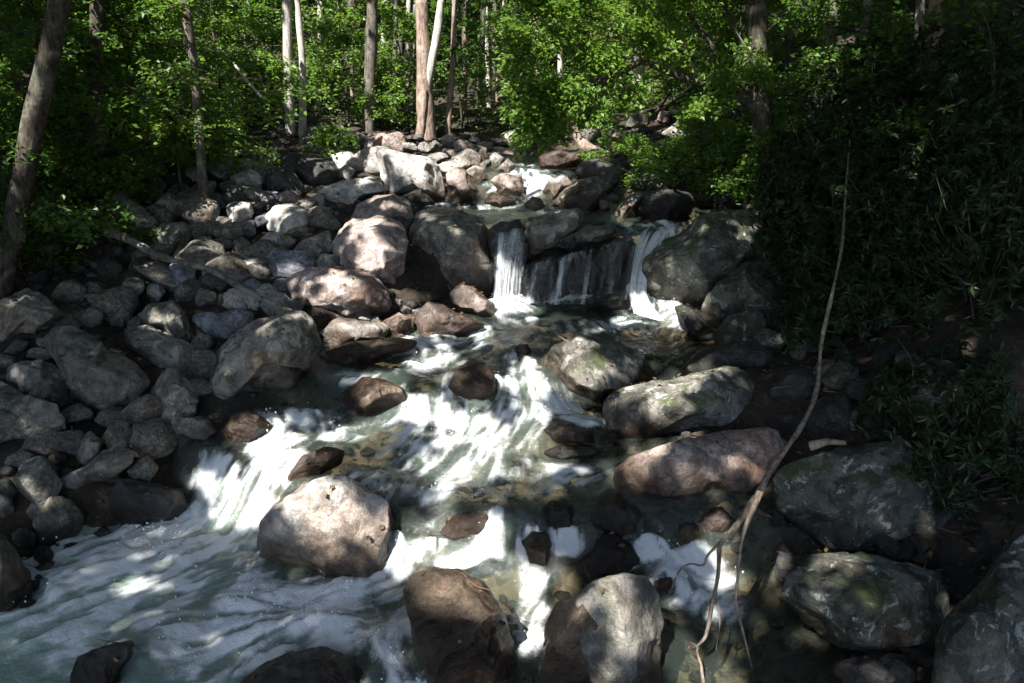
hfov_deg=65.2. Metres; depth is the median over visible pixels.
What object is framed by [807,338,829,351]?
rock
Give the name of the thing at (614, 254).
boulder
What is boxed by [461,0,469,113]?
slim tree
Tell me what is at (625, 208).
rock
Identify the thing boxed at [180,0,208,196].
tall tree
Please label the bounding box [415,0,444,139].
forked tree
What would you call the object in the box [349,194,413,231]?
boulder
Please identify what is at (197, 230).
rock
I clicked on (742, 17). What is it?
woodland shrub
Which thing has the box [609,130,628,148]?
rock
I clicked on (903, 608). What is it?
boulder
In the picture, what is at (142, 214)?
boulder
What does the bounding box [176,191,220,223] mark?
rock
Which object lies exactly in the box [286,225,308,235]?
rock
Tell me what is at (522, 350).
rock
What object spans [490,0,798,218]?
branching tree
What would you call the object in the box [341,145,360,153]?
rock
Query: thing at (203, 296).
rock
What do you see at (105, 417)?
rock
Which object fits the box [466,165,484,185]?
rock
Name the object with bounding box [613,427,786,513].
boulder
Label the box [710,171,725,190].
rock
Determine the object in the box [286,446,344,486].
rock
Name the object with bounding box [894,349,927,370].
rock
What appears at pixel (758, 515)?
rock
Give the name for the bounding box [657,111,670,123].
rock
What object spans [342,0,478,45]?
woodland shrub
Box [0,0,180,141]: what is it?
maple sapling
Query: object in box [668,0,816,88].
maple sapling
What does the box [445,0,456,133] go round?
tall tree
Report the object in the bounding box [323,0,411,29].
woodland shrub
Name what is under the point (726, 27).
maple sapling
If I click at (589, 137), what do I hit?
rock
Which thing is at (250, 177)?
rock
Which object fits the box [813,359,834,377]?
rock
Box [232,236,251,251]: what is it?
rock
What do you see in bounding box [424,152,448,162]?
rock
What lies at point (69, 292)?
rock
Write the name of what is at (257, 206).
rock
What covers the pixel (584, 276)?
boulder
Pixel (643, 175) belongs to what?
rock
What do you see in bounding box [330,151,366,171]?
rock
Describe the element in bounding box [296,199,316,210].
rock
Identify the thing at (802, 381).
rock
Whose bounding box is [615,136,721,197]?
fern bush
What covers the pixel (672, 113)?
rock
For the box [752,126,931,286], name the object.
rhododendron
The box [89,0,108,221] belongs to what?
tall tree
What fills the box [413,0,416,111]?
slim tree
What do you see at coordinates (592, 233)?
rock
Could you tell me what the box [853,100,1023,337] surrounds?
rhododendron
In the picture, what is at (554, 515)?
rock
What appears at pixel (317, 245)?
rock
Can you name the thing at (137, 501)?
boulder
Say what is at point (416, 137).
rock
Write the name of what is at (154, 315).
rock
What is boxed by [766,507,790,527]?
rock
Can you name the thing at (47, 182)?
shrub
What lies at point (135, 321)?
rock
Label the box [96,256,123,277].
rock
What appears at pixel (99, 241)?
rock
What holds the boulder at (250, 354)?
on the ground
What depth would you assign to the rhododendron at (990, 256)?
8.54 m
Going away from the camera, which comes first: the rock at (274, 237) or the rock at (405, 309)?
the rock at (405, 309)
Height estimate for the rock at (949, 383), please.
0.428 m
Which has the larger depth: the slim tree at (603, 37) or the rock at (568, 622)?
the slim tree at (603, 37)
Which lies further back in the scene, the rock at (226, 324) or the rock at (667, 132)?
the rock at (667, 132)
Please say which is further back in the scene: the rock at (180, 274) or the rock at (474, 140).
the rock at (474, 140)
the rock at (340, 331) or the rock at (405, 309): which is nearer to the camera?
the rock at (340, 331)
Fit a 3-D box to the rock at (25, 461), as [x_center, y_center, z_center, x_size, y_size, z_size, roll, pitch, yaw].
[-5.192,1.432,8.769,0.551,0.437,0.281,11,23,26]
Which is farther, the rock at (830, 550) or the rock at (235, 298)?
the rock at (235, 298)
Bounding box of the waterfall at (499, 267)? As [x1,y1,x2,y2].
[495,229,516,304]
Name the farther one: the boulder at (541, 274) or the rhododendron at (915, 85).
the boulder at (541, 274)
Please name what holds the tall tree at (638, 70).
on the ground
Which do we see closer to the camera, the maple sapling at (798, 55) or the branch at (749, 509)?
the branch at (749, 509)
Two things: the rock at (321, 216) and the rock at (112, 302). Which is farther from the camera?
the rock at (321, 216)
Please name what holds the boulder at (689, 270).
on the ground
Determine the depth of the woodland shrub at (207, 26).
22.04 m
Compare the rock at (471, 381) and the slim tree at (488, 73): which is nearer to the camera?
the rock at (471, 381)
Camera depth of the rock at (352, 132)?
18.77 m
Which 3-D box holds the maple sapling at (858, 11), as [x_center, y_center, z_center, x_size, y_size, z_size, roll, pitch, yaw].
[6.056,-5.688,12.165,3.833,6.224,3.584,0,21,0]
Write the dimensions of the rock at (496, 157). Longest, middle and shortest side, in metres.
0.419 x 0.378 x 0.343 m
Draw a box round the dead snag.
[232,61,262,98]
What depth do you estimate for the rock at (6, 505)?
8.29 m
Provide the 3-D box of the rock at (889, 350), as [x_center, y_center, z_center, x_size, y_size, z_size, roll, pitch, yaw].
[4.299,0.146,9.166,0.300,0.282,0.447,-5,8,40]
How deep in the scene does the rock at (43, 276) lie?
11.65 m
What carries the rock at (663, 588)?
in the stream water
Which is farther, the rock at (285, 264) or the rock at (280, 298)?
the rock at (285, 264)
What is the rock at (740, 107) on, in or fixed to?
on the ground
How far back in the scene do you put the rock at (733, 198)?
14.97 m
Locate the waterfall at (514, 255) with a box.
[487,220,527,298]
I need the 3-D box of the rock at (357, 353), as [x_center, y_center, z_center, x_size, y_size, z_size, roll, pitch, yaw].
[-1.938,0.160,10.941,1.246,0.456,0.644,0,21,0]
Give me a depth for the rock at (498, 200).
15.01 m
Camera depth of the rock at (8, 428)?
9.03 m
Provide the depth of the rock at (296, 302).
11.71 m
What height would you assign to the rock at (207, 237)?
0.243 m
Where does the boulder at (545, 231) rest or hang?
on the stream water
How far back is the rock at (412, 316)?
12.10 m
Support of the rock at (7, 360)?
on the ground
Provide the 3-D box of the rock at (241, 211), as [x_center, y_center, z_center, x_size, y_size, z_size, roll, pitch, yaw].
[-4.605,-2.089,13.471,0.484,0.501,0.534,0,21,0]
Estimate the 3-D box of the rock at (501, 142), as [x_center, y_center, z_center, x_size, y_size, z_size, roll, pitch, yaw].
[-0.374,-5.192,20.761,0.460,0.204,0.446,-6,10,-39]
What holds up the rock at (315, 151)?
on the ground
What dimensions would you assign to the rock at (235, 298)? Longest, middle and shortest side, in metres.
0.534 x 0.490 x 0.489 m
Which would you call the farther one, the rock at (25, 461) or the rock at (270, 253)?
the rock at (270, 253)
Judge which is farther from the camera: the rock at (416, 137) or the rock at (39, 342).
the rock at (416, 137)
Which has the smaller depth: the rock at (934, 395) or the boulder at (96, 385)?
the rock at (934, 395)
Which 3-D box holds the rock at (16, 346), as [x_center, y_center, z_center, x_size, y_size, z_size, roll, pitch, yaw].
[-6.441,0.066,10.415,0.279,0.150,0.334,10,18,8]
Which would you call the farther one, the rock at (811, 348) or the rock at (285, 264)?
the rock at (285, 264)
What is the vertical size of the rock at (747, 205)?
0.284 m
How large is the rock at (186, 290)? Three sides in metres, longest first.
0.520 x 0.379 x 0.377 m
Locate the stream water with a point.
(46, 637)
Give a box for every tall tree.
[0,0,71,299]
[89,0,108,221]
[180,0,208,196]
[282,0,294,133]
[295,0,306,136]
[362,0,377,132]
[391,0,397,95]
[405,0,410,85]
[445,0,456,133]
[475,1,486,109]
[494,0,507,103]
[633,3,642,80]
[784,0,796,98]
[805,0,839,193]
[855,0,871,171]
[912,0,924,212]
[927,0,943,154]
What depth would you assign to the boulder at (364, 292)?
11.87 m
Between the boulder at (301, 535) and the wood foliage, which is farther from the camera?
the wood foliage
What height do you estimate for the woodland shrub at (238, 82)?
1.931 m
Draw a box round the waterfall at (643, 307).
[630,230,664,320]
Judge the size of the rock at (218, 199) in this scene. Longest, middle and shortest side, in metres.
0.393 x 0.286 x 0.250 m
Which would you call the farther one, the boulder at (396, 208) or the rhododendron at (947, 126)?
the boulder at (396, 208)
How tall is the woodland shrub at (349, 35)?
2.975 m
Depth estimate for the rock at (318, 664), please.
6.53 m
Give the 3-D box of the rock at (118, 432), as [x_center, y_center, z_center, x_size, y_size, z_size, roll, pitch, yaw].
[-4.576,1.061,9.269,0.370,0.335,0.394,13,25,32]
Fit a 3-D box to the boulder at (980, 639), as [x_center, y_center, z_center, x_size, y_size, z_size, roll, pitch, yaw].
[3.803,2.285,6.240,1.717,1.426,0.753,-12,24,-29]
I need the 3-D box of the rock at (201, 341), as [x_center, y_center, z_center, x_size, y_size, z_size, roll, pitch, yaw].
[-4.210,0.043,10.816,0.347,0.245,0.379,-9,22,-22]
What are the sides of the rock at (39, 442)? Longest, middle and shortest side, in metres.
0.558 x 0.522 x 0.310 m
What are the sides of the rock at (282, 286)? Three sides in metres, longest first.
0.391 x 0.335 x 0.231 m
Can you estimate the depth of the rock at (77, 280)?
11.71 m
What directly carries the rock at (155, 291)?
on the ground
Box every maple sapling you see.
[0,0,155,193]
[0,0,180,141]
[0,0,195,182]
[0,26,138,292]
[1,0,232,96]
[24,0,300,191]
[112,0,339,154]
[623,0,745,114]
[643,0,779,98]
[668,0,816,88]
[689,0,808,64]
[721,0,956,194]
[780,0,995,84]
[828,0,1023,149]
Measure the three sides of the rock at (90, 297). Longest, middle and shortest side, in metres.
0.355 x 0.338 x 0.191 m
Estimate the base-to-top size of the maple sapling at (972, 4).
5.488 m
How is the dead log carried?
on the ground
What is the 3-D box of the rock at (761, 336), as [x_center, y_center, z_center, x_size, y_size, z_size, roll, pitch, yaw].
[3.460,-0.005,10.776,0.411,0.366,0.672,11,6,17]
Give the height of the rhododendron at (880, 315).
1.213 m
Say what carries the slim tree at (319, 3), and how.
on the ground
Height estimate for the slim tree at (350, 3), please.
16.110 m
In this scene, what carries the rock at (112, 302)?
on the ground
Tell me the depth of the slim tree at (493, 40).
26.21 m
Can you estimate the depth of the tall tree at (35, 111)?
10.23 m
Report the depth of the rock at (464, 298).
12.31 m
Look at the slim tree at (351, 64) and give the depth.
24.07 m
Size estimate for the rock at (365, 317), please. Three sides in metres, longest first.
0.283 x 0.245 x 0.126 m
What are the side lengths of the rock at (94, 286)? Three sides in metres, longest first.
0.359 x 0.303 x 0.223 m
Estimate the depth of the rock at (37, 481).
8.39 m
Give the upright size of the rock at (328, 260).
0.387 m
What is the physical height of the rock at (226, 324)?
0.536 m
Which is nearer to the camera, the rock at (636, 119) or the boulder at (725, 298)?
the boulder at (725, 298)
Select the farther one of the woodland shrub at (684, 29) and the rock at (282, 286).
the woodland shrub at (684, 29)
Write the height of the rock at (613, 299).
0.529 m
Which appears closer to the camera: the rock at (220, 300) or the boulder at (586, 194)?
the rock at (220, 300)
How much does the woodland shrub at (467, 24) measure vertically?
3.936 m
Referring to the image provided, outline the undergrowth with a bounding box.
[8,0,1023,249]
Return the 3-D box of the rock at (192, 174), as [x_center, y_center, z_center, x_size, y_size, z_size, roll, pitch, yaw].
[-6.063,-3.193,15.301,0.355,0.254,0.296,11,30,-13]
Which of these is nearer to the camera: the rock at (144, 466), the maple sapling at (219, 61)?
the rock at (144, 466)
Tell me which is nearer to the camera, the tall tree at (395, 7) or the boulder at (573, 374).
the boulder at (573, 374)
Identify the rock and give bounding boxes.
[0,353,16,367]
[0,380,27,394]
[0,394,65,438]
[0,410,21,442]
[0,478,18,497]
[0,492,13,517]
[3,339,28,353]
[4,449,37,467]
[6,359,65,393]
[12,528,35,548]
[13,455,62,506]
[18,456,57,472]
[20,426,63,457]
[25,270,49,283]
[26,346,51,359]
[26,495,84,543]
[29,380,74,409]
[34,544,53,564]
[36,336,44,346]
[40,241,62,254]
[49,304,83,328]
[50,280,86,304]
[53,430,84,455]
[61,403,93,422]
[62,278,82,283]
[70,640,133,682]
[76,431,103,463]
[77,307,105,327]
[80,291,104,302]
[84,281,105,292]
[87,236,102,246]
[90,260,99,267]
[91,286,139,321]
[92,227,108,238]
[94,405,123,427]
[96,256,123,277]
[101,419,132,448]
[108,307,132,326]
[115,394,162,427]
[122,277,144,297]
[127,316,143,327]
[127,454,157,479]
[129,259,143,273]
[130,418,176,458]
[131,249,151,258]
[135,260,177,289]
[138,300,194,342]
[145,204,172,225]
[146,283,165,302]
[149,243,174,254]
[150,367,198,421]
[152,221,191,250]
[154,192,182,219]
[167,183,189,194]
[169,263,195,291]
[170,238,225,270]
[171,416,217,441]
[174,279,202,301]
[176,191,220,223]
[177,350,217,379]
[185,167,196,181]
[187,223,207,239]
[190,333,213,350]
[190,378,213,396]
[192,308,253,338]
[195,236,212,239]
[195,288,216,306]
[199,221,220,234]
[199,273,227,292]
[202,252,248,286]
[207,158,234,179]
[208,181,216,192]
[209,192,225,207]
[213,224,243,241]
[213,236,231,248]
[215,292,224,305]
[215,410,273,446]
[216,216,231,223]
[219,180,236,191]
[221,187,250,205]
[222,288,259,310]
[226,201,253,221]
[229,219,255,237]
[230,168,261,188]
[231,184,261,201]
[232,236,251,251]
[235,157,254,170]
[239,364,301,393]
[240,239,274,257]
[241,278,260,290]
[241,646,367,682]
[244,256,268,265]
[246,263,270,278]
[250,165,267,172]
[251,201,264,211]
[254,213,268,227]
[255,283,276,302]
[257,190,279,206]
[258,151,281,169]
[259,171,266,186]
[259,291,290,316]
[260,232,284,246]
[264,167,303,196]
[265,203,308,233]
[265,246,287,258]
[268,249,316,278]
[273,278,289,296]
[277,235,296,248]
[278,191,302,203]
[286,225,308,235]
[286,295,306,310]
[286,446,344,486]
[293,230,331,258]
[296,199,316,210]
[297,126,329,143]
[303,185,312,191]
[307,205,341,229]
[309,145,338,157]
[309,194,325,205]
[309,204,334,216]
[316,253,339,267]
[319,328,325,336]
[320,350,332,361]
[325,317,388,349]
[326,337,416,366]
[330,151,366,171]
[337,164,354,178]
[338,376,406,423]
[339,130,356,140]
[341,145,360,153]
[354,133,366,147]
[355,146,389,176]
[356,314,371,320]
[363,133,385,147]
[371,315,380,321]
[381,131,405,151]
[381,312,411,337]
[394,299,402,305]
[394,333,403,337]
[400,305,411,313]
[402,142,417,152]
[402,189,434,212]
[404,329,412,336]
[405,314,415,329]
[407,134,424,141]
[418,141,431,152]
[421,331,432,337]
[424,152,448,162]
[426,510,488,545]
[429,140,442,152]
[438,160,465,173]
[441,134,456,147]
[442,148,454,157]
[446,167,476,207]
[448,360,495,402]
[449,282,497,324]
[451,148,482,166]
[453,140,469,150]
[454,157,470,169]
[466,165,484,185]
[468,137,479,142]
[475,146,488,158]
[476,141,492,150]
[479,159,491,170]
[481,192,515,208]
[488,152,503,167]
[491,138,506,145]
[491,173,523,200]
[492,146,517,160]
[494,158,514,173]
[503,130,514,143]
[515,343,531,359]
[518,147,530,153]
[519,530,555,580]
[524,196,544,211]
[535,500,575,536]
[539,149,591,171]
[540,598,597,682]
[542,173,572,202]
[544,419,602,447]
[544,445,602,461]
[574,224,616,242]
[580,126,601,143]
[581,533,641,582]
[586,283,630,315]
[589,493,644,544]
[596,140,608,148]
[599,200,609,210]
[605,182,613,192]
[605,194,619,203]
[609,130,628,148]
[614,191,642,223]
[624,110,647,126]
[631,178,646,190]
[638,124,653,134]
[638,173,648,181]
[645,183,654,190]
[649,168,674,186]
[652,577,675,601]
[654,132,663,138]
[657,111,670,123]
[661,122,688,140]
[668,109,681,116]
[668,519,702,547]
[675,305,712,342]
[693,506,733,542]
[694,125,718,140]
[694,191,711,202]
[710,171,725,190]
[712,310,772,344]
[713,191,731,203]
[714,109,730,119]
[729,192,739,201]
[731,504,765,524]
[736,91,750,113]
[742,201,756,210]
[753,327,784,348]
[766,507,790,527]
[768,367,820,403]
[771,550,806,583]
[774,540,793,553]
[789,342,807,359]
[794,411,806,429]
[806,389,852,440]
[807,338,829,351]
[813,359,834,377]
[821,361,859,389]
[826,548,849,552]
[834,346,855,362]
[839,650,916,682]
[845,376,873,402]
[850,406,860,430]
[861,419,891,441]
[871,400,896,421]
[872,340,902,366]
[872,534,899,558]
[886,383,949,413]
[888,539,913,561]
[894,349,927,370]
[907,534,928,555]
[910,417,954,448]
[923,531,951,550]
[925,358,964,382]
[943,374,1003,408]
[962,530,988,546]
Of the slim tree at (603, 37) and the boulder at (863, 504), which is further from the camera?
the slim tree at (603, 37)
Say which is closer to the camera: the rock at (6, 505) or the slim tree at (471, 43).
the rock at (6, 505)
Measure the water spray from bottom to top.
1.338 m
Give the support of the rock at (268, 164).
on the ground
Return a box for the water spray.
[1,285,730,682]
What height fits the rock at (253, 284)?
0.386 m
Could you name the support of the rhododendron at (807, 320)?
on the ground
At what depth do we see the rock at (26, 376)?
9.77 m
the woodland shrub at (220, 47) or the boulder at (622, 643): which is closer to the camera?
the boulder at (622, 643)
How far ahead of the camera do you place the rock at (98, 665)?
6.49 m
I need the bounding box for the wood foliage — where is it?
[198,0,694,81]
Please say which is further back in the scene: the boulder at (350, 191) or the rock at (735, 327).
the boulder at (350, 191)
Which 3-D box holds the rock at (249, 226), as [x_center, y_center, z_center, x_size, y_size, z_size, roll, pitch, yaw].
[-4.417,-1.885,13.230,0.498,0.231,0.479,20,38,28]
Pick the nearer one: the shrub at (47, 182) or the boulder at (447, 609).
the boulder at (447, 609)
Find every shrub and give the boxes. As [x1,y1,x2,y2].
[0,160,155,252]
[0,195,91,274]
[47,150,164,243]
[83,133,176,206]
[115,0,262,42]
[157,112,246,180]
[173,0,316,79]
[202,0,334,105]
[207,46,298,119]
[245,0,380,103]
[279,5,404,122]
[299,122,359,157]
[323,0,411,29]
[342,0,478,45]
[350,70,440,128]
[361,0,465,116]
[410,0,506,128]
[443,0,562,39]
[457,0,595,97]
[532,0,645,100]
[588,4,668,48]
[622,0,745,71]
[669,1,796,51]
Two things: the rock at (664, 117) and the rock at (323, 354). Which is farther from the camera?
the rock at (664, 117)
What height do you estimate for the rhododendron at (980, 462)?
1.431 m
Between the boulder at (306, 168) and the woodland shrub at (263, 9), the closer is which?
the boulder at (306, 168)
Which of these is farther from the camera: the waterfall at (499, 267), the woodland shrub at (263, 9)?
the woodland shrub at (263, 9)
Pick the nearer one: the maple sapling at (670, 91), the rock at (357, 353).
the rock at (357, 353)
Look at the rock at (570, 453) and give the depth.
9.04 m
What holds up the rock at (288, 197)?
on the ground
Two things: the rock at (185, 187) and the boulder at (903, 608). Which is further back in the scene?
the rock at (185, 187)
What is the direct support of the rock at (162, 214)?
on the ground
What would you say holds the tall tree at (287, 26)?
on the ground
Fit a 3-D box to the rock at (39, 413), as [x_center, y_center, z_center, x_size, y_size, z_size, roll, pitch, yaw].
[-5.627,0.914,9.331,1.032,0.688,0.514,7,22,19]
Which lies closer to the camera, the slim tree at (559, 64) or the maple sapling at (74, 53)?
the maple sapling at (74, 53)
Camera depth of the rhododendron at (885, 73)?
11.61 m
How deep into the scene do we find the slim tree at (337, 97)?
23.17 m
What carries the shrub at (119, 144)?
on the ground
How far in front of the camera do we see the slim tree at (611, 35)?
23.78 m
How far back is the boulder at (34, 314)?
10.51 m
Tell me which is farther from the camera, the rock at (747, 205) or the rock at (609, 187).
the rock at (609, 187)
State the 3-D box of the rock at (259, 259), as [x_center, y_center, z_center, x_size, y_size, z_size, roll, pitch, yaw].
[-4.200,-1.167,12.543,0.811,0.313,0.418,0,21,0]
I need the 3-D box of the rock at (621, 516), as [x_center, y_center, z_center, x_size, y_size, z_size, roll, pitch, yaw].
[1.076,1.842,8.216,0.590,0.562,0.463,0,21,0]
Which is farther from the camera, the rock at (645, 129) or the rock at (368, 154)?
the rock at (645, 129)
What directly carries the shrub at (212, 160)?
on the ground
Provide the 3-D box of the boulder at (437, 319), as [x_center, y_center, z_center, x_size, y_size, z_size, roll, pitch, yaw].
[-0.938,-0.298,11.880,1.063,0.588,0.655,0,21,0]
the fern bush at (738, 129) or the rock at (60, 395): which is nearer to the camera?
the rock at (60, 395)
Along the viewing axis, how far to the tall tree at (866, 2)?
12.10 m
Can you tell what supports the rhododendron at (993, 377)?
on the ground
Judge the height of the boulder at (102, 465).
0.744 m
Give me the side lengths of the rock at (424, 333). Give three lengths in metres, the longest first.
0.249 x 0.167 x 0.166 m
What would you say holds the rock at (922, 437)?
on the ground
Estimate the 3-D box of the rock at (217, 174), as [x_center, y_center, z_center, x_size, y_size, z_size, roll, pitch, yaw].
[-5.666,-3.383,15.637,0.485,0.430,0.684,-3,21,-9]
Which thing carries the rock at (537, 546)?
on the ground
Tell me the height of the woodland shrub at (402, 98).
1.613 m
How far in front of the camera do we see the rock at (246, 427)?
9.42 m
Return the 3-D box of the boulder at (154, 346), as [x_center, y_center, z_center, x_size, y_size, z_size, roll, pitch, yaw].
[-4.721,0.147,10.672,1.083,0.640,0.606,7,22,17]
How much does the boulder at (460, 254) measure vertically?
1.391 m
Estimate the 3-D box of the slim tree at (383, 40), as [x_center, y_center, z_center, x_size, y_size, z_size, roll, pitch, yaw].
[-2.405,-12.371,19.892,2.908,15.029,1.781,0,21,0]
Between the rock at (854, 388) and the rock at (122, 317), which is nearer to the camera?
the rock at (854, 388)
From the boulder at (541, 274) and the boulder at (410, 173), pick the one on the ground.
the boulder at (410, 173)
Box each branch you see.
[104,226,292,310]
[671,139,850,682]
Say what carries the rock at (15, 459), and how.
on the ground
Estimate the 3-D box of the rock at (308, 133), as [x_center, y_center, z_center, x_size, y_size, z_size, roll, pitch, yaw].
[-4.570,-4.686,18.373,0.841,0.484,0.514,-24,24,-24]
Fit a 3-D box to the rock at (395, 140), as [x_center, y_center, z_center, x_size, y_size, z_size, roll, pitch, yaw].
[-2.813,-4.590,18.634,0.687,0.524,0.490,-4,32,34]
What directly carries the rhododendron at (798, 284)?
on the ground
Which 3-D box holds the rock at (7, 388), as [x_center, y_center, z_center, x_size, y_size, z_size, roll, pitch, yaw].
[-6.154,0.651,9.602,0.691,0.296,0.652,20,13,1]
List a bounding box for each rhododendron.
[739,115,883,254]
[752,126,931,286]
[761,27,960,223]
[764,272,856,357]
[771,245,901,314]
[787,125,1004,319]
[807,261,938,360]
[823,8,1023,239]
[844,339,1023,516]
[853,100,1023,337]
[885,0,1023,268]
[888,196,1023,342]
[903,391,1023,534]
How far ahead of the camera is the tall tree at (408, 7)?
25.26 m
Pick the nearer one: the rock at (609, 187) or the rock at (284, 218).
the rock at (284, 218)
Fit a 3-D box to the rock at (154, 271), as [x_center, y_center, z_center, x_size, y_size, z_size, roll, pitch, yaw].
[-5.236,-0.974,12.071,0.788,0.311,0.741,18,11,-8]
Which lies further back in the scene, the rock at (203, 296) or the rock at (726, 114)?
the rock at (726, 114)
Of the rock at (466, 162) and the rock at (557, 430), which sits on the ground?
the rock at (466, 162)
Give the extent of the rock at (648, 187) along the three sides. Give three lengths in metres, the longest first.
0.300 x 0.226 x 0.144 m
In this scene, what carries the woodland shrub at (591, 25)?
on the ground
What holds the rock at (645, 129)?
on the ground
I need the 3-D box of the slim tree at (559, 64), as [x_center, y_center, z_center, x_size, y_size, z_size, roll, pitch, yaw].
[1.226,-12.911,21.383,1.596,15.287,1.287,19,28,41]
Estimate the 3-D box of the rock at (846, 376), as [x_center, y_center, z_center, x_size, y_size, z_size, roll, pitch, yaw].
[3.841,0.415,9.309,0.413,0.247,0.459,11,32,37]
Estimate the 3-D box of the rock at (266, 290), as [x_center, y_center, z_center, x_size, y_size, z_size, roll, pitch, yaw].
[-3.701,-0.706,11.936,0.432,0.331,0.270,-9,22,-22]
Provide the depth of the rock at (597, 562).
7.82 m
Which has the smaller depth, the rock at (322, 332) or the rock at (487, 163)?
the rock at (322, 332)
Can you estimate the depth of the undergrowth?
19.85 m
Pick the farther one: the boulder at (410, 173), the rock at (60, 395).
the boulder at (410, 173)
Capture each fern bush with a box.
[577,127,661,169]
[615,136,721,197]
[661,103,752,194]
[687,108,794,204]
[710,107,832,236]
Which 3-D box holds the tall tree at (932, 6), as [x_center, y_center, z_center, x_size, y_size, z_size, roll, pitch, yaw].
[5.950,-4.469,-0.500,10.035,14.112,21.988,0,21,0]
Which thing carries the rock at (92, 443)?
on the ground
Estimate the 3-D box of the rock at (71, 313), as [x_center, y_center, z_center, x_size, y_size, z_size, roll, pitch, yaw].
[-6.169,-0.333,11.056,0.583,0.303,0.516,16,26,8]
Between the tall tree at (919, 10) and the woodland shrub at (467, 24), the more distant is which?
the woodland shrub at (467, 24)
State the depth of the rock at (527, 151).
19.93 m
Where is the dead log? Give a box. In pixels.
[808,438,845,450]
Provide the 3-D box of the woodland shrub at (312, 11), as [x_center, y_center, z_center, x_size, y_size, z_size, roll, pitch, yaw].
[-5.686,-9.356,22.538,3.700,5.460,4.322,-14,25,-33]
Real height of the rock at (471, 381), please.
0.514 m
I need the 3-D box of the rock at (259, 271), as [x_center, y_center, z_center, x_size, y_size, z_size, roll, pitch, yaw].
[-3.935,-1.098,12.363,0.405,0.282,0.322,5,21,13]
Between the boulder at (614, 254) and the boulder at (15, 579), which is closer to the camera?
the boulder at (15, 579)
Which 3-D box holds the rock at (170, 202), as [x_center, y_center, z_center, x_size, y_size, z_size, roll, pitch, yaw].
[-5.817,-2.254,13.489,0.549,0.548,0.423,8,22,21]
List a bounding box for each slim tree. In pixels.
[241,0,251,47]
[259,0,265,90]
[266,1,275,55]
[315,0,322,106]
[335,0,341,102]
[345,0,352,63]
[350,0,356,96]
[381,0,388,110]
[397,0,404,78]
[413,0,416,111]
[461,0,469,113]
[469,0,476,65]
[485,0,490,106]
[490,0,496,85]
[512,2,517,99]
[533,13,539,84]
[556,16,562,101]
[601,11,607,64]
[608,0,612,87]
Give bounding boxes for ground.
[0,0,1023,682]
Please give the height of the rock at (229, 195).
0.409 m
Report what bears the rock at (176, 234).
on the ground
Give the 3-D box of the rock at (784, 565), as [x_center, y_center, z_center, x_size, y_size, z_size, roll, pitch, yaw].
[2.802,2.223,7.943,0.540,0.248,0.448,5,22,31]
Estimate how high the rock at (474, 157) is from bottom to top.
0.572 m
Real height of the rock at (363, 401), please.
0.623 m
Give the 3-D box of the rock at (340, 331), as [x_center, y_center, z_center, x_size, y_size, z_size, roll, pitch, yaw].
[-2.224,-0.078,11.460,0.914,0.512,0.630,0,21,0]
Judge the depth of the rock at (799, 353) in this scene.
10.29 m
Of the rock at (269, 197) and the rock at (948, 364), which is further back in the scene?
the rock at (269, 197)
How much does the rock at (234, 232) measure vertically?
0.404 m
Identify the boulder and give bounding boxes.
[0,288,64,341]
[0,533,31,611]
[44,326,149,411]
[60,446,134,488]
[103,478,187,524]
[105,191,156,237]
[124,325,193,367]
[208,310,320,399]
[254,474,393,600]
[272,152,338,185]
[286,266,391,318]
[316,177,386,203]
[332,215,408,283]
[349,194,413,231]
[376,148,444,204]
[403,567,521,682]
[409,207,494,298]
[413,302,483,340]
[520,247,574,302]
[526,208,583,254]
[537,335,655,409]
[552,176,605,213]
[567,242,601,301]
[574,158,626,185]
[574,573,663,682]
[595,236,639,289]
[603,366,754,442]
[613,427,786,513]
[634,189,695,225]
[642,209,771,306]
[682,340,782,374]
[701,262,790,326]
[773,438,964,551]
[781,551,948,653]
[931,533,1023,682]
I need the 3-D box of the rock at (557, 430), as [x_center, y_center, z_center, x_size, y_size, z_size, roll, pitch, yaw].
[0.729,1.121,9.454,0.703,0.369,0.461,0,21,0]
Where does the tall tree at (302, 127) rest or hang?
on the ground
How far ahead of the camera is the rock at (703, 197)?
15.16 m
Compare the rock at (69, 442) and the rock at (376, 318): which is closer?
the rock at (69, 442)
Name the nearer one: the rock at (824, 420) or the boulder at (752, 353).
the rock at (824, 420)
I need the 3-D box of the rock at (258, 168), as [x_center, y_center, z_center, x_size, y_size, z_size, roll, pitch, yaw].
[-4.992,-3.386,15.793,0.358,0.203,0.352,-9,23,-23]
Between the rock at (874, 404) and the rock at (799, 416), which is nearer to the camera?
the rock at (874, 404)
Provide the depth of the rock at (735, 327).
11.02 m
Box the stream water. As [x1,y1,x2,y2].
[0,149,744,682]
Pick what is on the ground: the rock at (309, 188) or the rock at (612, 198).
the rock at (309, 188)
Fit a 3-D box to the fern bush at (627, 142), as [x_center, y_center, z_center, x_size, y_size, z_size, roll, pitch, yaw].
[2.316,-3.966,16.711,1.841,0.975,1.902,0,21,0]
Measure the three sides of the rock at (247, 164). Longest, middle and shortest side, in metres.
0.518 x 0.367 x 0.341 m
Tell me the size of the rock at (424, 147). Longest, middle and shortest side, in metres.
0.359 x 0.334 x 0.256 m
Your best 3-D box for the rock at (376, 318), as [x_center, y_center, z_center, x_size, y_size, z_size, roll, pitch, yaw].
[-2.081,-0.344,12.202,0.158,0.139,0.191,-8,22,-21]
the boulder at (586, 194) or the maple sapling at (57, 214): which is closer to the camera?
the maple sapling at (57, 214)
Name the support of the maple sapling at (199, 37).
on the ground
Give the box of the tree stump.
[570,125,610,153]
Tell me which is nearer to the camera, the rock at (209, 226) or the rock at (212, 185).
the rock at (209, 226)

